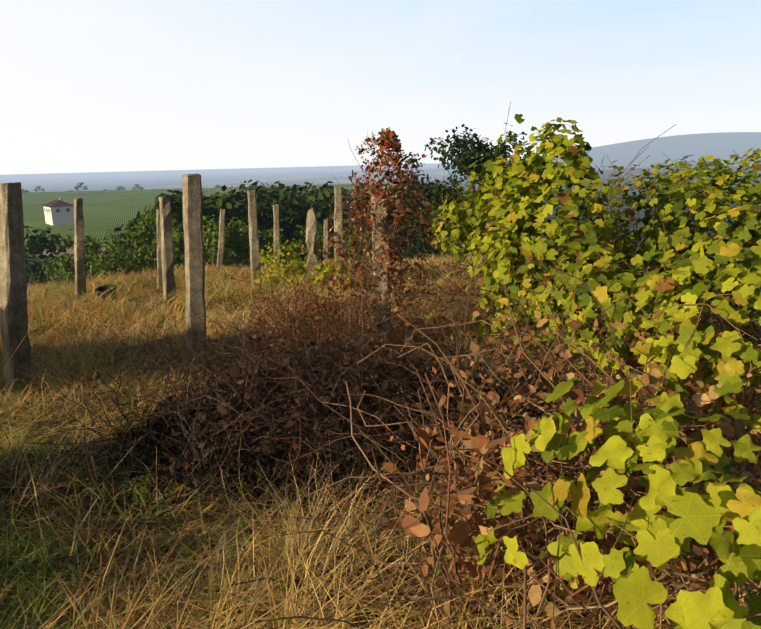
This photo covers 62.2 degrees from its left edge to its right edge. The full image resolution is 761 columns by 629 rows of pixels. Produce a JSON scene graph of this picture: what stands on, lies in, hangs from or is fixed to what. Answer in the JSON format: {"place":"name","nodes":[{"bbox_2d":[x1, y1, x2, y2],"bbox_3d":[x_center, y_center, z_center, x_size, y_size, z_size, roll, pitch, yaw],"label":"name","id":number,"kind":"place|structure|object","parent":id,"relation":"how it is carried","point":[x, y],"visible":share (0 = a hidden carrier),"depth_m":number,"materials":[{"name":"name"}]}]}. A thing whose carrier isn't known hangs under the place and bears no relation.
{"place":"outdoors","nodes":[
{"label":"outdoors","id":0,"kind":"place"},
{"bbox_2d":[0,132,760,628],"bbox_3d":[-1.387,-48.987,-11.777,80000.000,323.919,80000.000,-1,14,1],"label":"ground","id":1,"kind":"structure","parent":0,"point":[108,206],"depth_m":11.23,"materials":[{"name":"plant"}]},
{"bbox_2d":[0,182,30,398],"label":"vineyard post","id":2,"kind":"object","parent":1,"relation":"on","point":[13,307],"visible":0.75,"depth_m":4.88,"materials":[{"name":"wood"}]},
{"bbox_2d":[42,198,73,225],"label":"house","id":3,"kind":"structure","parent":1,"relation":"on","point":[59,212],"depth_m":248.26,"materials":[{"name":"white paint"}]},
{"bbox_2d":[24,226,94,286],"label":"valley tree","id":4,"kind":"object","parent":1,"relation":"on","point":[35,246],"visible":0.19,"depth_m":56.40,"materials":[{"name":"green plant"}]},
{"bbox_2d":[74,198,85,300],"bbox_3d":[-5.202,-0.928,10.918,0.166,2.169,0.173,-4,13,-36],"label":"vineyard post","id":5,"kind":"object","parent":1,"relation":"on","point":[79,262],"visible":0.79,"depth_m":10.82,"materials":[{"name":"concrete"}]},
{"bbox_2d":[75,182,87,190],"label":"skyline tree","id":6,"kind":"object","parent":1,"relation":"on","point":[79,186],"visible":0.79,"depth_m":800.77,"materials":[{"name":"green plant"}]},
{"bbox_2d":[48,243,119,284],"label":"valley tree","id":7,"kind":"object","parent":1,"relation":"on","point":[104,253],"depth_m":66.35,"materials":[{"name":"green plant"}]},
{"bbox_2d":[35,236,137,283],"bbox_3d":[-13.664,-1.348,31.287,5.441,5.089,5.365,10,18,41],"label":"shrub","id":8,"kind":"object","parent":1,"relation":"on","point":[114,270],"visible":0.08,"depth_m":30.07,"materials":[{"name":"green plant"}]},
{"bbox_2d":[46,222,156,281],"bbox_3d":[-12.042,-1.726,29.577,6.065,4.959,5.658,-14,19,-43],"label":"shrub","id":9,"kind":"object","parent":1,"relation":"on","point":[140,235],"visible":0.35,"depth_m":28.82,"materials":[{"name":"green plant"}]},
{"bbox_2d":[94,284,116,305],"bbox_3d":[-4.241,-0.271,9.802,0.324,0.295,0.324,-13,25,-19],"label":"plastic bucket","id":10,"kind":"object","parent":1,"relation":"on","point":[104,288],"visible":0.54,"depth_m":9.76,"materials":[{"name":"grey plastic"}]},
{"bbox_2d":[93,251,148,276],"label":"shrub","id":11,"kind":"object","parent":1,"relation":"on","point":[122,266],"visible":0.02,"depth_m":33.24,"materials":[{"name":"green plant"}]},
{"bbox_2d":[98,205,216,277],"bbox_3d":[-9.902,-2.372,30.466,6.104,5.709,6.019,11,18,41],"label":"grapevine","id":12,"kind":"object","parent":1,"relation":"on","point":[137,248],"visible":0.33,"depth_m":28.69,"materials":[{"name":"green plant"}]},
{"bbox_2d":[156,209,162,288],"bbox_3d":[-4.163,-1.052,11.983,0.179,1.895,0.170,-2,13,-24],"label":"vineyard post","id":13,"kind":"object","parent":1,"relation":"on","point":[159,269],"visible":0.35,"depth_m":11.87,"materials":[{"name":"concrete"}]},
{"bbox_2d":[159,196,176,302],"bbox_3d":[-3.152,-0.822,9.358,0.167,1.847,0.173,-7,15,-32],"label":"vineyard post","id":14,"kind":"object","parent":1,"relation":"on","point":[167,252],"visible":0.81,"depth_m":9.26,"materials":[{"name":"wood"}]},
{"bbox_2d":[114,190,228,268],"bbox_3d":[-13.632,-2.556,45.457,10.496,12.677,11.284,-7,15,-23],"label":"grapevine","id":15,"kind":"object","parent":1,"relation":"on","point":[175,203],"visible":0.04,"depth_m":43.26,"materials":[{"name":"green plant"}]},
{"bbox_2d":[144,207,216,263],"bbox_3d":[-11.159,-2.506,39.054,7.174,9.188,7.724,9,17,38],"label":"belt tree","id":16,"kind":"object","parent":1,"relation":"on","point":[179,215],"visible":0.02,"depth_m":37.76,"materials":[{"name":"green plant"}]},
{"bbox_2d":[166,190,206,216],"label":"belt tree","id":17,"kind":"object","parent":1,"relation":"on","point":[180,200],"depth_m":58.18,"materials":[{"name":"green plant"}]},
{"bbox_2d":[183,174,205,361],"bbox_3d":[-1.647,-0.197,5.616,0.168,2.069,0.171,-4,14,-26],"label":"vineyard post","id":18,"kind":"object","parent":1,"relation":"on","point":[193,234],"visible":0.65,"depth_m":5.49,"materials":[{"name":"concrete"}]},
{"bbox_2d":[153,194,271,265],"bbox_3d":[-10.104,-2.557,39.596,8.676,9.746,8.070,7,16,30],"label":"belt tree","id":19,"kind":"object","parent":1,"relation":"on","point":[215,205],"visible":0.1,"depth_m":38.52,"materials":[{"name":"green plant"}]},
{"bbox_2d":[217,209,225,269],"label":"vineyard post","id":20,"kind":"object","parent":1,"relation":"on","point":[221,239],"visible":0.83,"depth_m":17.86,"materials":[{"name":"concrete"}]},
{"bbox_2d":[202,179,273,206],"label":"belt tree","id":21,"kind":"object","parent":1,"relation":"on","point":[237,195],"depth_m":53.85,"materials":[{"name":"green plant"}]},
{"bbox_2d":[203,183,294,258],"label":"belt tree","id":22,"kind":"object","parent":1,"relation":"on","point":[238,205],"visible":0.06,"depth_m":43.72,"materials":[{"name":"green plant"}]},
{"bbox_2d":[247,190,260,282],"bbox_3d":[-2.338,-1.204,11.711,0.175,2.178,0.170,-6,14,-22],"label":"vineyard post","id":23,"kind":"object","parent":1,"relation":"on","point":[253,237],"visible":0.67,"depth_m":11.59,"materials":[{"name":"concrete"}]},
{"bbox_2d":[207,225,300,267],"bbox_3d":[-7.394,-1.959,35.239,6.704,5.931,6.469,12,19,43],"label":"shrub","id":24,"kind":"object","parent":1,"relation":"on","point":[262,238],"visible":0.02,"depth_m":35.33,"materials":[{"name":"green plant"}]},
{"bbox_2d":[223,225,306,267],"bbox_3d":[-5.721,-2.214,31.442,5.092,4.463,5.458,5,15,24],"label":"shrub","id":25,"kind":"object","parent":1,"relation":"on","point":[266,240],"visible":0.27,"depth_m":30.14,"materials":[{"name":"green plant"}]},
{"bbox_2d":[273,204,279,268],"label":"vineyard post","id":26,"kind":"object","parent":1,"relation":"on","point":[276,234],"visible":0.56,"depth_m":16.26,"materials":[{"name":"concrete"}]},
{"bbox_2d":[257,183,298,195],"bbox_3d":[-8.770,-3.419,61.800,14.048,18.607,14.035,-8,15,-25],"label":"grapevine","id":27,"kind":"object","parent":1,"relation":"on","point":[275,192],"visible":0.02,"depth_m":60.06,"materials":[{"name":"green plant"}]},
{"bbox_2d":[245,192,322,242],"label":"belt tree","id":28,"kind":"object","parent":1,"relation":"on","point":[281,200],"visible":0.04,"depth_m":44.68,"materials":[{"name":"green plant"}]},
{"bbox_2d":[268,183,305,198],"bbox_3d":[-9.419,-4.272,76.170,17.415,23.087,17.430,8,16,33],"label":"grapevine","id":29,"kind":"object","parent":1,"relation":"on","point":[289,189],"depth_m":72.37,"materials":[{"name":"green plant"}]},
{"bbox_2d":[260,188,316,218],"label":"belt tree","id":30,"kind":"object","parent":1,"relation":"on","point":[289,194],"visible":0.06,"depth_m":49.55,"materials":[{"name":"green plant"}]},
{"bbox_2d":[282,196,314,205],"bbox_3d":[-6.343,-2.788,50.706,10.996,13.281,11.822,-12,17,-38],"label":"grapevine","id":31,"kind":"object","parent":1,"relation":"on","point":[293,198],"depth_m":48.65,"materials":[{"name":"green plant"}]},
{"bbox_2d":[257,181,356,263],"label":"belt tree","id":32,"kind":"object","parent":1,"relation":"on","point":[295,212],"visible":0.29,"depth_m":41.83,"materials":[{"name":"green plant"}]},
{"bbox_2d":[258,196,358,246],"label":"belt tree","id":33,"kind":"object","parent":1,"relation":"on","point":[310,202],"depth_m":46.05,"materials":[{"name":"green plant"}]},
{"bbox_2d":[285,182,333,201],"bbox_3d":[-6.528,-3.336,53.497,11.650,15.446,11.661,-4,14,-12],"label":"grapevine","id":34,"kind":"object","parent":1,"relation":"on","point":[300,189],"visible":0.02,"depth_m":52.71,"materials":[{"name":"green plant"}]},
{"bbox_2d":[259,181,361,211],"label":"belt tree","id":35,"kind":"object","parent":1,"relation":"on","point":[281,187],"depth_m":50.96,"materials":[{"name":"green plant"}]},
{"bbox_2d":[270,224,351,262],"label":"shrub","id":36,"kind":"object","parent":1,"relation":"on","point":[318,231],"visible":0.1,"depth_m":33.47,"materials":[{"name":"green plant"}]},
{"bbox_2d":[305,208,320,288],"bbox_3d":[-1.118,-0.928,10.407,0.287,1.660,0.265,-1,13,-6],"label":"vineyard post","id":37,"kind":"object","parent":1,"relation":"on","point":[311,222],"visible":0.65,"depth_m":10.25,"materials":[{"name":"concrete"}]},
{"bbox_2d":[296,182,351,200],"bbox_3d":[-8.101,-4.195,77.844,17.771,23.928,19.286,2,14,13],"label":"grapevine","id":38,"kind":"object","parent":1,"relation":"on","point":[317,190],"depth_m":73.27,"materials":[{"name":"green plant"}]},
{"bbox_2d":[323,219,327,260],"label":"vineyard post","id":39,"kind":"object","parent":1,"relation":"on","point":[326,235],"visible":0.54,"depth_m":20.62,"materials":[{"name":"concrete"}]},
{"bbox_2d":[107,335,550,534],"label":"bramble dead leaves","id":40,"kind":"object","parent":1,"relation":"on","point":[337,444],"visible":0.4,"depth_m":3.40,"materials":[{"name":"brown plant"}]},
{"bbox_2d":[300,201,364,232],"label":"belt tree","id":41,"kind":"object","parent":1,"relation":"on","point":[346,214],"depth_m":47.22,"materials":[{"name":"green plant"}]},
{"bbox_2d":[334,186,343,273],"bbox_3d":[-0.786,-1.403,11.866,0.169,1.973,0.171,-3,14,-11],"label":"vineyard post","id":42,"kind":"object","parent":1,"relation":"on","point":[338,200],"visible":0.48,"depth_m":11.72,"materials":[{"name":"concrete"}]},
{"bbox_2d":[0,262,686,627],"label":"bramble twigs","id":43,"kind":"object","parent":1,"relation":"on","point":[318,416],"visible":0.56,"depth_m":3.42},
{"bbox_2d":[302,225,389,262],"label":"shrub","id":44,"kind":"object","parent":1,"relation":"on","point":[344,240],"visible":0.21,"depth_m":30.05,"materials":[{"name":"green plant"}]},
{"bbox_2d":[290,127,462,366],"bbox_3d":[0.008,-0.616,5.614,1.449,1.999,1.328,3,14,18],"label":"dead vine leaves","id":45,"kind":"object","parent":1,"relation":"on","point":[397,201],"visible":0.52,"depth_m":5.44,"materials":[{"name":"brown plant"}]},
{"bbox_2d":[0,253,760,628],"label":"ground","id":46,"kind":"structure","parent":1,"relation":"on","point":[168,545],"depth_m":2.77,"materials":[{"name":"beige plant"}]},
{"bbox_2d":[0,259,760,628],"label":"fallen twigs","id":47,"kind":"object","parent":1,"relation":"on","point":[262,485],"visible":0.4,"depth_m":2.41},
{"bbox_2d":[333,200,427,260],"bbox_3d":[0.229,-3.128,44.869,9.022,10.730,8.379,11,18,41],"label":"bush","id":48,"kind":"object","parent":1,"relation":"on","point":[345,217],"visible":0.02,"depth_m":42.88,"materials":[{"name":"green plant"}]},
{"bbox_2d":[371,184,391,346],"bbox_3d":[0.009,-0.099,5.719,0.170,2.126,0.167,0,14,6],"label":"vineyard post","id":49,"kind":"object","parent":1,"relation":"on","point":[379,210],"visible":0.23,"depth_m":5.58,"materials":[{"name":"concrete"}]},
{"bbox_2d":[348,158,417,352],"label":"vine stems","id":50,"kind":"object","parent":1,"relation":"on","point":[395,236],"visible":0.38,"depth_m":5.57,"materials":[{"name":"brown plant"}]},
{"bbox_2d":[353,184,459,250],"bbox_3d":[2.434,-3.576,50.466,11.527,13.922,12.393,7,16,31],"label":"bush","id":51,"kind":"object","parent":1,"relation":"on","point":[409,192],"visible":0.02,"depth_m":48.42,"materials":[{"name":"green plant"}]},
{"bbox_2d":[388,219,473,260],"bbox_3d":[2.400,-2.820,33.311,5.708,5.233,5.915,5,15,26],"label":"shrub","id":52,"kind":"object","parent":1,"relation":"on","point":[463,253],"visible":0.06,"depth_m":32.47,"materials":[{"name":"green plant"}]},
{"bbox_2d":[389,174,484,260],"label":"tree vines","id":53,"kind":"object","parent":1,"relation":"on","point":[417,244],"visible":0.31,"depth_m":28.55,"materials":[{"name":"green plant"}]},
{"bbox_2d":[417,215,471,259],"bbox_3d":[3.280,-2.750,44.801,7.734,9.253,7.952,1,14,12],"label":"bush","id":54,"kind":"object","parent":1,"relation":"on","point":[445,246],"depth_m":42.55,"materials":[{"name":"green plant"}]},
{"bbox_2d":[399,124,547,253],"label":"tree vines","id":55,"kind":"object","parent":1,"relation":"on","point":[467,156],"visible":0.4,"depth_m":22.95,"materials":[{"name":"green plant"}]},
{"bbox_2d":[206,230,760,628],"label":"twigs","id":56,"kind":"object","parent":1,"relation":"on","point":[629,504],"visible":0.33,"depth_m":2.42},
{"bbox_2d":[267,102,760,628],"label":"grape canes","id":57,"kind":"object","parent":1,"relation":"on","point":[477,602],"visible":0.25,"depth_m":4.54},
{"bbox_2d":[475,231,760,628],"bbox_3d":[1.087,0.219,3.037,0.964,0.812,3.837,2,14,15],"label":"vine leaves","id":58,"kind":"object","parent":57,"relation":"attached to","point":[714,506],"visible":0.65,"depth_m":1.68,"materials":[{"name":"green plant"}]},
{"bbox_2d":[582,227,760,431],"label":"vine leaves","id":59,"kind":"object","parent":57,"relation":"attached to","point":[652,284],"visible":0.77,"depth_m":2.96,"materials":[{"name":"green plant"}]},
{"bbox_2d":[598,228,642,256],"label":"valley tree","id":60,"kind":"object","parent":1,"relation":"on","point":[619,235],"depth_m":55.74,"materials":[{"name":"green plant"}]},
{"bbox_2d":[0,249,760,628],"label":"grass field","id":61,"kind":"structure","parent":0,"point":[254,592],"depth_m":2.70,"materials":[{"name":"yellow plant"}]},
{"bbox_2d":[149,213,262,271],"bbox_3d":[-7.594,-2.315,28.924,5.002,4.650,5.302,-10,16,-32],"label":"shrub","id":62,"kind":"object","parent":61,"relation":"on","point":[210,236],"visible":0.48,"depth_m":27.99,"materials":[{"name":"green plant"}]},
{"bbox_2d":[187,242,418,377],"bbox_3d":[-0.686,0.070,5.243,1.999,1.357,1.906,-1,14,1],"label":"dead shrub","id":63,"kind":"object","parent":61,"relation":"on","point":[309,332],"depth_m":5.10,"materials":[{"name":"brown plant"}]},
{"bbox_2d":[251,114,760,353],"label":"grapevine leaves","id":64,"kind":"object","parent":61,"relation":"on","point":[709,200],"visible":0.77,"depth_m":5.10,"materials":[{"name":"green plant"}]},
{"bbox_2d":[0,0,760,174],"label":"sky","id":65,"kind":"structure","parent":0,"point":[86,86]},
{"bbox_2d":[376,263,760,628],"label":"dead leaves","id":66,"kind":"object","parent":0,"point":[459,534],"visible":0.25,"depth_m":2.46,"materials":[{"name":"plant"}]}
]}

